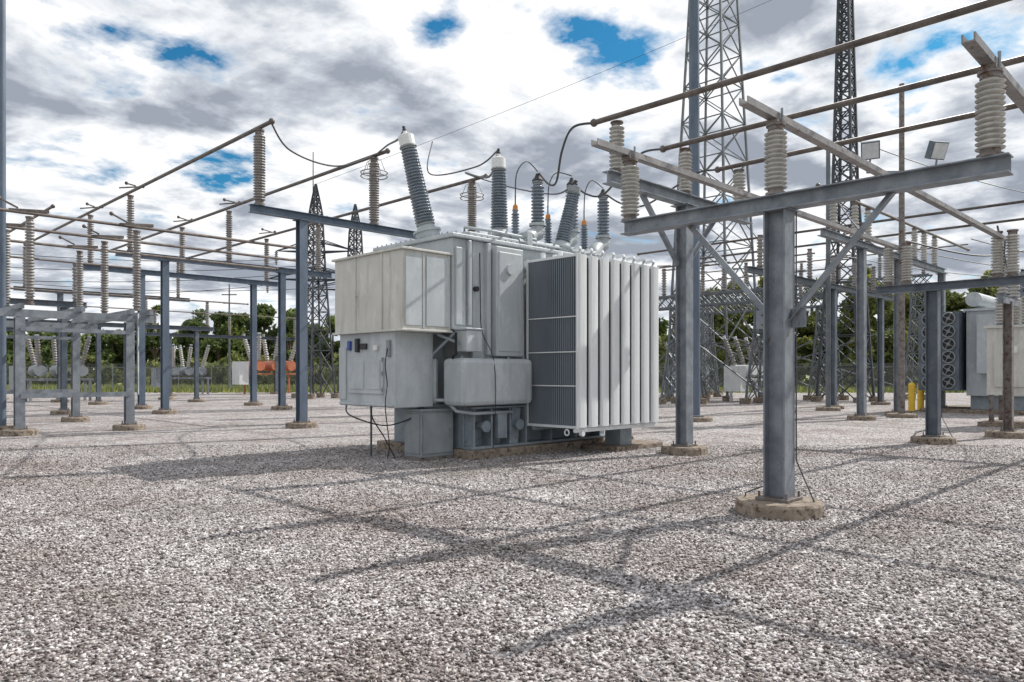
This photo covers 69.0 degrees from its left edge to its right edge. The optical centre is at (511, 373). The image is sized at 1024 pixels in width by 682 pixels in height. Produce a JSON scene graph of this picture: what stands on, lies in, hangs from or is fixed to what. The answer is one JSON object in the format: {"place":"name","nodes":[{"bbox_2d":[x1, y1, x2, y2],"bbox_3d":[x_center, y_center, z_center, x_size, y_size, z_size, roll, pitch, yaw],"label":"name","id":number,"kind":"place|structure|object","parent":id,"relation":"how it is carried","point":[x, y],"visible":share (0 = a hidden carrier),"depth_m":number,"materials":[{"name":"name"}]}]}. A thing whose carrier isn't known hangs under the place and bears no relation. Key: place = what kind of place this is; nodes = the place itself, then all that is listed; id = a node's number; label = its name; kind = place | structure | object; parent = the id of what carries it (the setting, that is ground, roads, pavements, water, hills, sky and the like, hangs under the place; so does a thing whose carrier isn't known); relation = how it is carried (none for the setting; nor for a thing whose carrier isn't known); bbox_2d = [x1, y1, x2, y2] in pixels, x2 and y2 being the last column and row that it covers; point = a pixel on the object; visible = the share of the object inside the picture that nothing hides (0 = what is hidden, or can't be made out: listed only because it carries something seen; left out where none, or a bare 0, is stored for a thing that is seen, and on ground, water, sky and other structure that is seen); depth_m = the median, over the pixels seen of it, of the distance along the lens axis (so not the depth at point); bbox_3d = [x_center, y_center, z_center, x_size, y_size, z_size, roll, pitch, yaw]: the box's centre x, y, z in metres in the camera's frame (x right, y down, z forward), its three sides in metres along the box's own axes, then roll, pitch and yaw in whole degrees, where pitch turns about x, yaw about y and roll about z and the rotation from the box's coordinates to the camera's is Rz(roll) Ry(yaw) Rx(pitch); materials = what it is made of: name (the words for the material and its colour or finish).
{"place":"outdoors","nodes":[
{"label":"outdoors","id":0,"kind":"place"},
{"bbox_2d":[9,265,309,270],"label":"overhead wire","id":1,"kind":"object","parent":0,"point":[187,270],"visible":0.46,"depth_m":45.73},
{"bbox_2d":[308,204,362,392],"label":"lattice tower","id":2,"kind":"structure","parent":0,"point":[355,217],"depth_m":53.68,"materials":[{"name":"metal"}]},
{"bbox_2d":[6,375,965,392],"bbox_3d":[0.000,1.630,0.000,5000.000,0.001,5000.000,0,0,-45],"label":"grass ground","id":3,"kind":"structure","parent":0,"point":[807,376],"depth_m":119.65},
{"bbox_2d":[6,363,338,389],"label":"chain link fence","id":4,"kind":"object","parent":3,"relation":"on","point":[174,379],"visible":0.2,"depth_m":66.99,"materials":[{"name":"metal"}]},
{"bbox_2d":[222,284,236,387],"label":"utility pole","id":5,"kind":"object","parent":3,"relation":"on","point":[229,372],"visible":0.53,"depth_m":69.94,"materials":[{"name":"metal"}]},
{"bbox_2d":[6,303,748,384],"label":"tree line","id":6,"kind":"object","parent":3,"relation":"on","point":[113,352],"visible":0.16,"depth_m":96.85,"materials":[{"name":"green plant"}]},
{"bbox_2d":[6,350,917,387],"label":"undergrowth","id":7,"kind":"object","parent":3,"relation":"on","point":[235,356],"visible":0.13,"depth_m":86.97,"materials":[{"name":"green plant"}]},
{"bbox_2d":[42,331,917,382],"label":"distant tree line","id":8,"kind":"object","parent":3,"relation":"on","point":[844,351],"visible":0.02,"depth_m":131.08,"materials":[{"name":"green plant"}]},
{"bbox_2d":[659,363,965,391],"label":"chain link fence","id":9,"kind":"object","parent":3,"relation":"on","point":[854,375],"visible":0.06,"depth_m":63.87,"materials":[{"name":"metal"}]},
{"bbox_2d":[659,267,1019,383],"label":"tree line","id":10,"kind":"object","parent":3,"relation":"on","point":[955,301],"visible":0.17,"depth_m":76.79,"materials":[{"name":"green plant"}]},
{"bbox_2d":[0,392,1023,681],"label":"gravel yard","id":11,"kind":"structure","parent":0,"point":[222,418],"depth_m":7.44,"materials":[{"name":"gravel"}]},
{"bbox_2d":[0,0,12,429],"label":"lightning mast","id":12,"kind":"object","parent":11,"relation":"on","point":[3,425],"visible":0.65,"depth_m":20.62,"materials":[{"name":"metal"}]},
{"bbox_2d":[9,264,86,414],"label":"bus support structure","id":13,"kind":"object","parent":11,"relation":"on","point":[63,408],"visible":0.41,"depth_m":29.08,"materials":[{"name":"metal"}]},
{"bbox_2d":[9,256,140,268],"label":"tubular busbar","id":14,"kind":"object","parent":13,"relation":"on","point":[40,259],"visible":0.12,"depth_m":29.19,"materials":[{"name":"metal"}]},
{"bbox_2d":[9,334,93,401],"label":"circuit breaker","id":15,"kind":"object","parent":11,"relation":"on","point":[38,368],"visible":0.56,"depth_m":42.26,"materials":[{"name":"paint"}]},
{"bbox_2d":[0,216,153,436],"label":"switch support stand","id":16,"kind":"object","parent":11,"relation":"on","point":[19,313],"visible":0.88,"depth_m":20.99,"materials":[{"name":"metal"}]},
{"bbox_2d":[9,204,54,232],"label":"tubular busbar","id":17,"kind":"object","parent":16,"relation":"on","point":[48,208],"visible":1,"depth_m":24.95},
{"bbox_2d":[9,239,277,270],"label":"tubular busbar","id":18,"kind":"object","parent":16,"relation":"on","point":[130,253],"visible":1,"depth_m":26.54,"materials":[{"name":"metal"}]},
{"bbox_2d":[58,235,97,247],"bbox_3d":[-14.523,-4.365,24.934,1.184,0.370,0.120,0,0,-45],"label":"disconnect switch","id":19,"kind":"object","parent":18,"relation":"on","point":[80,246],"visible":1,"depth_m":24.90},
{"bbox_2d":[0,208,295,248],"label":"tubular busbar","id":20,"kind":"object","parent":16,"relation":"on","point":[137,227],"visible":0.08,"depth_m":21.51,"materials":[{"name":"metal"}]},
{"bbox_2d":[0,196,48,213],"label":"disconnect switch","id":21,"kind":"object","parent":20,"relation":"on","point":[16,208],"visible":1,"depth_m":19.41,"materials":[{"name":"metal"}]},
{"bbox_2d":[109,211,153,226],"bbox_3d":[-10.881,-4.365,21.292,1.184,0.370,0.120,0,0,-45],"label":"disconnect switch","id":22,"kind":"object","parent":20,"relation":"on","point":[111,213],"visible":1,"depth_m":21.23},
{"bbox_2d":[6,226,311,263],"bbox_3d":[-13.470,-4.200,22.309,16.635,0.135,0.135,0,0,-45],"label":"tubular busbar","id":23,"kind":"object","parent":16,"relation":"on","point":[142,242],"visible":1,"depth_m":24.17,"materials":[{"name":"metal"}]},
{"bbox_2d":[6,223,25,226],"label":"disconnect switch","id":24,"kind":"object","parent":23,"relation":"on","point":[15,224],"visible":0.67,"depth_m":21.43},
{"bbox_2d":[82,224,123,238],"bbox_3d":[-12.684,-4.365,23.095,1.184,0.370,0.120,0,0,-45],"label":"disconnect switch","id":25,"kind":"object","parent":23,"relation":"on","point":[106,236],"visible":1,"depth_m":23.07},
{"bbox_2d":[13,247,189,401],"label":"bus support structure","id":26,"kind":"object","parent":11,"relation":"on","point":[59,296],"visible":0.42,"depth_m":41.36,"materials":[{"name":"metal"}]},
{"bbox_2d":[6,298,214,404],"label":"bus support structure","id":27,"kind":"object","parent":11,"relation":"on","point":[196,397],"visible":0.53,"depth_m":40.08,"materials":[{"name":"metal"}]},
{"bbox_2d":[9,287,248,304],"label":"tubular busbar","id":28,"kind":"object","parent":27,"relation":"on","point":[130,296],"visible":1,"depth_m":39.08,"materials":[{"name":"metal"}]},
{"bbox_2d":[6,308,295,399],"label":"bus support structure","id":29,"kind":"object","parent":11,"relation":"on","point":[171,335],"visible":0.63,"depth_m":53.83,"materials":[{"name":"metal"}]},
{"bbox_2d":[87,306,317,319],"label":"tubular busbar","id":30,"kind":"object","parent":29,"relation":"on","point":[195,312],"visible":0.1,"depth_m":53.70,"materials":[{"name":"metal"}]},
{"bbox_2d":[82,214,277,408],"bbox_3d":[-15.238,-2.585,34.966,9.300,8.470,0.938,0,0,-45],"label":"bus support structure","id":31,"kind":"object","parent":11,"relation":"on","point":[140,403],"visible":0.71,"depth_m":34.79,"materials":[{"name":"metal"}]},
{"bbox_2d":[151,344,210,393],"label":"circuit breaker","id":32,"kind":"object","parent":11,"relation":"on","point":[187,370],"visible":0.68,"depth_m":55.90,"materials":[{"name":"metal"}]},
{"bbox_2d":[115,195,332,413],"bbox_3d":[-11.703,-2.585,31.431,9.300,8.470,0.938,0,0,-45],"label":"bus support structure","id":33,"kind":"object","parent":11,"relation":"on","point":[164,336],"visible":0.92,"depth_m":30.77,"materials":[{"name":"metal"}]},
{"bbox_2d":[232,333,295,393],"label":"circuit breaker","id":34,"kind":"object","parent":11,"relation":"on","point":[240,372],"visible":0.59,"depth_m":57.54,"materials":[{"name":"red paint"}]},
{"bbox_2d":[266,184,356,398],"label":"lattice tower","id":35,"kind":"structure","parent":11,"relation":"on","point":[314,198],"depth_m":47.96,"materials":[{"name":"metal"}]},
{"bbox_2d":[11,254,264,260],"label":"overhead wire","id":36,"kind":"object","parent":35,"relation":"attached to","point":[126,260],"visible":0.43,"depth_m":43.71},
{"bbox_2d":[11,274,287,281],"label":"overhead wire","id":37,"kind":"object","parent":35,"relation":"hanging from","point":[132,281],"visible":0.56,"depth_m":44.43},
{"bbox_2d":[13,282,331,290],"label":"overhead wire","id":38,"kind":"object","parent":35,"relation":"attached to","point":[156,290],"visible":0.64,"depth_m":48.41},
{"bbox_2d":[122,285,261,293],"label":"overhead wire","id":39,"kind":"object","parent":35,"relation":"attached to","point":[192,291],"visible":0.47,"depth_m":48.95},
{"bbox_2d":[317,0,770,183],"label":"overhead wire","id":40,"kind":"object","parent":35,"relation":"attached to","point":[556,90],"visible":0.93,"depth_m":45.00,"materials":[{"name":"metal"}]},
{"bbox_2d":[312,152,313,393],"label":"lightning mast","id":41,"kind":"object","parent":11,"relation":"on","point":[313,316],"visible":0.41,"depth_m":48.40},
{"bbox_2d":[248,128,483,428],"bbox_3d":[-4.140,-2.620,24.045,9.050,8.540,0.938,0,0,-45],"label":"bus support structure","id":42,"kind":"object","parent":11,"relation":"on","point":[301,219],"visible":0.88,"depth_m":21.97,"materials":[{"name":"metal"}]},
{"bbox_2d":[23,118,274,245],"bbox_3d":[-16.454,-6.950,30.356,0.180,0.180,27.980,0,0,-45],"label":"tubular busbar","id":43,"kind":"object","parent":42,"relation":"on","point":[271,121],"visible":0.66,"depth_m":25.31,"materials":[{"name":"metal"}]},
{"bbox_2d":[80,202,103,208],"bbox_3d":[-18.157,-7.228,32.066,0.776,0.424,0.764,0,0,1],"label":"disconnect switch","id":44,"kind":"object","parent":43,"relation":"on","point":[87,203],"visible":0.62,"depth_m":32.00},
{"bbox_2d":[119,181,144,188],"bbox_3d":[-14.622,-7.228,28.530,0.776,0.424,0.764,0,0,1],"label":"disconnect switch","id":45,"kind":"object","parent":43,"relation":"on","point":[132,186],"visible":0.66,"depth_m":28.55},
{"bbox_2d":[110,148,389,249],"bbox_3d":[-13.718,-6.950,33.093,0.180,0.180,27.980,0,0,-45],"label":"tubular busbar","id":46,"kind":"object","parent":42,"relation":"on","point":[385,151],"visible":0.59,"depth_m":28.34,"materials":[{"name":"metal"}]},
{"bbox_2d":[173,216,191,221],"bbox_3d":[-15.421,-7.228,34.802,0.776,0.424,0.764,0,0,1],"label":"disconnect switch","id":47,"kind":"object","parent":46,"relation":"on","point":[178,217],"visible":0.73,"depth_m":34.78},
{"bbox_2d":[219,198,240,204],"bbox_3d":[-11.885,-7.228,31.267,0.776,0.424,0.764,0,0,1],"label":"disconnect switch","id":48,"kind":"object","parent":46,"relation":"on","point":[224,199],"visible":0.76,"depth_m":31.24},
{"bbox_2d":[272,125,373,166],"bbox_3d":[-5.617,-6.627,22.230,0.236,0.781,3.944,0,0,36],"label":"jumper cable","id":49,"kind":"object","parent":42,"relation":"attached to","point":[285,146],"visible":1,"depth_m":21.98,"materials":[{"name":"metal"}]},
{"bbox_2d":[189,174,487,257],"bbox_3d":[-10.748,-6.950,36.062,0.180,0.180,27.980,0,0,-45],"label":"tubular busbar","id":50,"kind":"object","parent":42,"relation":"on","point":[383,204],"visible":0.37,"depth_m":31.59,"materials":[{"name":"metal"}]},
{"bbox_2d":[259,228,275,233],"bbox_3d":[-12.451,-7.228,37.772,0.776,0.424,0.764,0,0,1],"label":"disconnect switch","id":51,"kind":"object","parent":50,"relation":"on","point":[262,229],"visible":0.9,"depth_m":37.80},
{"bbox_2d":[402,407,454,460],"bbox_3d":[-1.557,1.140,14.010,0.830,0.960,0.585,0,0,-45],"label":"control cabinet","id":52,"kind":"object","parent":11,"relation":"on","point":[428,434],"visible":0.92,"depth_m":13.76,"materials":[{"name":"metal"}]},
{"bbox_2d":[331,126,662,459],"bbox_3d":[-0.051,-1.602,15.723,6.606,6.504,4.293,0,0,-45],"label":"power transformer","id":53,"kind":"object","parent":11,"relation":"on","point":[498,339],"visible":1,"depth_m":14.36,"materials":[{"name":"paint"}]},
{"bbox_2d":[378,127,405,152],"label":"jumper cable","id":54,"kind":"object","parent":53,"relation":"attached to","point":[390,143],"visible":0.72,"depth_m":19.69,"materials":[{"name":"metal"}]},
{"bbox_2d":[427,141,496,175],"bbox_3d":[-1.620,-5.789,18.803,0.610,2.449,7.529,0,0,-16],"label":"jumper cable","id":55,"kind":"object","parent":53,"relation":"attached to","point":[490,157],"visible":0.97,"depth_m":17.84,"materials":[{"name":"metal"}]},
{"bbox_2d":[465,148,498,178],"bbox_3d":[-1.017,-5.776,20.880,0.538,2.492,11.428,0,0,-5],"label":"jumper cable","id":56,"kind":"object","parent":53,"relation":"attached to","point":[476,176],"visible":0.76,"depth_m":19.34,"materials":[{"name":"metal"}]},
{"bbox_2d":[478,178,574,194],"bbox_3d":[0.368,-5.625,21.585,0.674,2.787,10.527,0,0,-15],"label":"jumper cable","id":57,"kind":"object","parent":53,"relation":"attached to","point":[573,182],"visible":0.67,"depth_m":20.43,"materials":[{"name":"metal"}]},
{"bbox_2d":[515,161,537,193],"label":"jumper cable","id":58,"kind":"object","parent":53,"relation":"attached to","point":[518,170],"visible":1,"depth_m":15.98,"materials":[{"name":"metal"}]},
{"bbox_2d":[547,172,571,204],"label":"jumper cable","id":59,"kind":"object","parent":53,"relation":"attached to","point":[550,181],"visible":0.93,"depth_m":16.94,"materials":[{"name":"metal"}]},
{"bbox_2d":[538,122,589,185],"bbox_3d":[0.944,-4.284,14.984,0.310,0.741,2.874,0,0,-18],"label":"jumper cable","id":60,"kind":"object","parent":53,"relation":"attached to","point":[562,149],"visible":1,"depth_m":14.61,"materials":[{"name":"metal"}]},
{"bbox_2d":[584,180,602,210],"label":"jumper cable","id":61,"kind":"object","parent":53,"relation":"attached to","point":[586,188],"visible":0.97,"depth_m":17.63,"materials":[{"name":"metal"}]},
{"bbox_2d":[581,148,659,197],"bbox_3d":[2.219,-4.284,16.193,0.091,0.741,2.568,0,0,-42],"label":"jumper cable","id":62,"kind":"object","parent":53,"relation":"attached to","point":[609,188],"visible":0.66,"depth_m":16.34,"materials":[{"name":"metal"}]},
{"bbox_2d":[608,169,714,206],"bbox_3d":[3.432,-4.284,17.444,2.749,0.741,0.240,0,0,24],"label":"jumper cable","id":63,"kind":"object","parent":53,"relation":"attached to","point":[654,200],"visible":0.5,"depth_m":17.37,"materials":[{"name":"metal"}]},
{"bbox_2d":[602,120,752,455],"bbox_3d":[3.497,-1.420,14.924,5.150,6.140,0.938,0,0,-45],"label":"bus support structure","id":64,"kind":"object","parent":11,"relation":"on","point":[683,198],"visible":0.71,"depth_m":14.81,"materials":[{"name":"metal"}]},
{"bbox_2d":[590,0,1011,126],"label":"tubular busbar","id":65,"kind":"object","parent":64,"relation":"on","point":[957,12],"visible":1,"depth_m":10.76,"materials":[{"name":"metal"}]},
{"bbox_2d":[660,55,1023,152],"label":"tubular busbar","id":66,"kind":"object","parent":64,"relation":"on","point":[925,83],"visible":1,"depth_m":12.56,"materials":[{"name":"metal"}]},
{"bbox_2d":[714,103,1017,172],"bbox_3d":[9.808,-4.600,11.646,0.150,0.150,14.750,0,0,-45],"label":"tubular busbar","id":67,"kind":"object","parent":64,"relation":"on","point":[717,169],"visible":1,"depth_m":14.36,"materials":[{"name":"metal"}]},
{"bbox_2d":[664,342,713,393],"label":"circuit breaker","id":68,"kind":"object","parent":11,"relation":"on","point":[674,373],"visible":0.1,"depth_m":50.75,"materials":[{"name":"paint"}]},
{"bbox_2d":[657,259,726,403],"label":"lattice bus structure","id":69,"kind":"object","parent":11,"relation":"on","point":[663,297],"visible":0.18,"depth_m":38.60,"materials":[{"name":"metal"}]},
{"bbox_2d":[700,218,1023,259],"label":"tubular busbar","id":70,"kind":"object","parent":69,"relation":"on","point":[952,227],"depth_m":32.12,"materials":[{"name":"metal"}]},
{"bbox_2d":[689,0,712,421],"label":"steel pole","id":71,"kind":"object","parent":11,"relation":"on","point":[694,114],"visible":0.59,"depth_m":24.83,"materials":[{"name":"metal"}]},
{"bbox_2d":[663,0,762,400],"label":"lattice tower","id":72,"kind":"structure","parent":11,"relation":"on","point":[706,65],"depth_m":45.88,"materials":[{"name":"metal"}]},
{"bbox_2d":[663,253,814,403],"bbox_3d":[11.950,-2.265,40.376,2.071,7.830,9.000,0,0,-45],"label":"lattice bus structure","id":73,"kind":"object","parent":11,"relation":"on","point":[745,400],"visible":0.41,"depth_m":39.96,"materials":[{"name":"metal"}]},
{"bbox_2d":[722,334,762,401],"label":"circuit breaker","id":74,"kind":"object","parent":11,"relation":"on","point":[734,382],"visible":0.5,"depth_m":41.43,"materials":[{"name":"white paint"}]},
{"bbox_2d":[700,264,871,400],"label":"lattice bus structure","id":75,"kind":"object","parent":11,"relation":"on","point":[708,313],"visible":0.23,"depth_m":45.23,"materials":[{"name":"metal"}]},
{"bbox_2d":[620,67,1013,520],"bbox_3d":[3.084,-0.610,8.541,0.979,4.520,4.478,0,0,-45],"label":"bus support structure","id":76,"kind":"object","parent":11,"relation":"on","point":[780,316],"visible":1,"depth_m":8.49,"materials":[{"name":"metal"}]},
{"bbox_2d":[621,146,638,160],"bbox_3d":[1.598,-2.940,10.027,0.200,0.200,0.160,0,0,-45],"label":"bus clamp","id":77,"kind":"object","parent":76,"relation":"on","point":[628,156],"visible":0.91,"depth_m":9.97,"materials":[{"name":"metal"}]},
{"bbox_2d":[766,108,784,123],"bbox_3d":[3.048,-2.940,8.577,0.200,0.200,0.160,0,0,-45],"label":"bus clamp","id":78,"kind":"object","parent":76,"relation":"on","point":[773,120],"visible":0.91,"depth_m":8.52,"materials":[{"name":"metal"}]},
{"bbox_2d":[979,51,1000,70],"bbox_3d":[4.554,-2.940,7.071,0.200,0.200,0.160,0,0,-45],"label":"bus clamp","id":79,"kind":"object","parent":76,"relation":"on","point":[995,64],"visible":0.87,"depth_m":7.01,"materials":[{"name":"metal"}]},
{"bbox_2d":[961,31,1023,113],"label":"channel busbar","id":80,"kind":"object","parent":76,"relation":"on","point":[977,48],"visible":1,"depth_m":6.95,"materials":[{"name":"metal"}]},
{"bbox_2d":[745,235,893,408],"bbox_3d":[14.496,-1.835,33.588,16.000,6.970,0.938,0,0,-45],"label":"bus support structure","id":81,"kind":"object","parent":11,"relation":"on","point":[809,280],"visible":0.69,"depth_m":33.63,"materials":[{"name":"metal"}]},
{"bbox_2d":[816,151,840,410],"bbox_3d":[13.576,-3.975,31.961,1.020,11.250,1.020,0,0,-45],"label":"steel pole","id":82,"kind":"object","parent":11,"relation":"on","point":[828,407],"visible":0.8,"depth_m":31.88,"materials":[{"name":"metal"}]},
{"bbox_2d":[700,244,967,399],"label":"lattice bus structure","id":83,"kind":"object","parent":11,"relation":"on","point":[913,299],"visible":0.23,"depth_m":46.82,"materials":[{"name":"metal"}]},
{"bbox_2d":[811,0,876,402],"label":"lattice tower","id":84,"kind":"structure","parent":11,"relation":"on","point":[849,33],"depth_m":41.92,"materials":[{"name":"metal"}]},
{"bbox_2d":[845,135,1023,192],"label":"overhead wire","id":85,"kind":"object","parent":84,"relation":"attached to","point":[927,165],"visible":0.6,"depth_m":46.14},
{"bbox_2d":[817,202,947,420],"bbox_3d":[14.237,-2.060,27.814,13.069,7.420,0.938,0,0,-45],"label":"bus support structure","id":86,"kind":"object","parent":11,"relation":"on","point":[862,248],"visible":0.62,"depth_m":25.61,"materials":[{"name":"metal"}]},
{"bbox_2d":[838,203,884,248],"bbox_3d":[9.840,-4.349,20.852,0.040,2.732,6.191,0,0,9],"label":"jumper cable","id":87,"kind":"object","parent":86,"relation":"attached to","point":[858,228],"visible":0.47,"depth_m":21.62,"materials":[{"name":"metal"}]},
{"bbox_2d":[816,183,969,250],"bbox_3d":[15.486,-5.820,29.062,17.150,0.150,0.150,0,0,-45],"label":"tubular busbar","id":88,"kind":"object","parent":86,"relation":"on","point":[907,223],"visible":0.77,"depth_m":29.32,"materials":[{"name":"metal"}]},
{"bbox_2d":[637,200,1023,255],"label":"tubular busbar","id":89,"kind":"object","parent":88,"relation":"on","point":[920,215],"visible":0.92,"depth_m":29.07,"materials":[{"name":"metal"}]},
{"bbox_2d":[861,83,949,417],"bbox_3d":[14.111,-4.425,27.009,3.121,12.150,1.017,0,0,-4],"label":"floodlight pole","id":90,"kind":"object","parent":11,"relation":"on","point":[935,150],"visible":0.87,"depth_m":26.92,"materials":[{"name":"metal"}]},
{"bbox_2d":[908,382,916,411],"bbox_3d":[16.645,0.995,31.000,0.400,1.250,0.400,0,0,-45],"label":"bollard","id":91,"kind":"object","parent":11,"relation":"on","point":[911,396],"visible":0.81,"depth_m":30.89,"materials":[{"name":"metal"}]},
{"bbox_2d":[916,384,923,410],"bbox_3d":[17.459,0.995,31.799,0.400,1.250,0.400,0,0,-45],"label":"bollard","id":92,"kind":"object","parent":11,"relation":"on","point":[920,398],"visible":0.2,"depth_m":31.69,"materials":[{"name":"metal"}]},
{"bbox_2d":[874,229,1023,444],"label":"bus support structure","id":93,"kind":"object","parent":11,"relation":"on","point":[933,355],"visible":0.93,"depth_m":17.03,"materials":[{"name":"metal"}]},
{"bbox_2d":[591,138,902,251],"bbox_3d":[5.204,-2.950,13.647,11.740,0.080,0.110,0,0,-45],"label":"channel busbar","id":94,"kind":"object","parent":93,"relation":"attached to","point":[610,147],"visible":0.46,"depth_m":11.35,"materials":[{"name":"metal"}]},
{"bbox_2d":[739,96,1006,241],"bbox_3d":[6.689,-2.950,12.233,11.840,0.080,0.110,0,0,-45],"label":"channel busbar","id":95,"kind":"object","parent":93,"relation":"attached to","point":[757,107],"visible":0.81,"depth_m":9.90,"materials":[{"name":"metal"}]},
{"bbox_2d":[907,240,1023,256],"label":"jumper cable","id":96,"kind":"object","parent":93,"relation":"attached to","point":[954,251],"visible":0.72,"depth_m":18.32,"materials":[{"name":"metal"}]},
{"bbox_2d":[918,269,1023,414],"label":"power transformer","id":97,"kind":"object","parent":11,"relation":"on","point":[964,350],"visible":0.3,"depth_m":30.03,"materials":[{"name":"paint"}]},
{"bbox_2d":[977,290,1023,427],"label":"voltage regulator","id":98,"kind":"object","parent":11,"relation":"on","point":[995,360],"visible":0.62,"depth_m":22.24,"materials":[{"name":"beige paint"}]},
{"bbox_2d":[1002,241,1005,274],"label":"jumper cable","id":99,"kind":"object","parent":98,"relation":"attached to","point":[1004,256],"visible":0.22,"depth_m":17.19,"materials":[{"name":"metal"}]},
{"bbox_2d":[996,225,1023,288],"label":"jumper cable","id":100,"kind":"object","parent":98,"relation":"attached to","point":[997,226],"visible":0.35,"depth_m":17.42,"materials":[{"name":"metal"}]},
{"bbox_2d":[984,255,1023,438],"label":"arrester stand","id":101,"kind":"object","parent":11,"relation":"on","point":[1008,431],"visible":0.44,"depth_m":18.64,"materials":[{"name":"metal"}]},
{"bbox_2d":[6,0,1023,369],"label":"sky","id":102,"kind":"structure","parent":0,"point":[101,95],"materials":[{"name":"white"}]},
{"bbox_2d":[835,254,990,276],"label":"overhead wire","id":103,"kind":"object","parent":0,"point":[921,269],"visible":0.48,"depth_m":42.37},
{"bbox_2d":[918,251,1020,269],"bbox_3d":[31.822,-6.648,44.546,32.561,1.552,0.045,0,0,-34],"label":"overhead wire","id":104,"kind":"object","parent":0,"point":[961,260],"visible":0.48,"depth_m":38.72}
]}

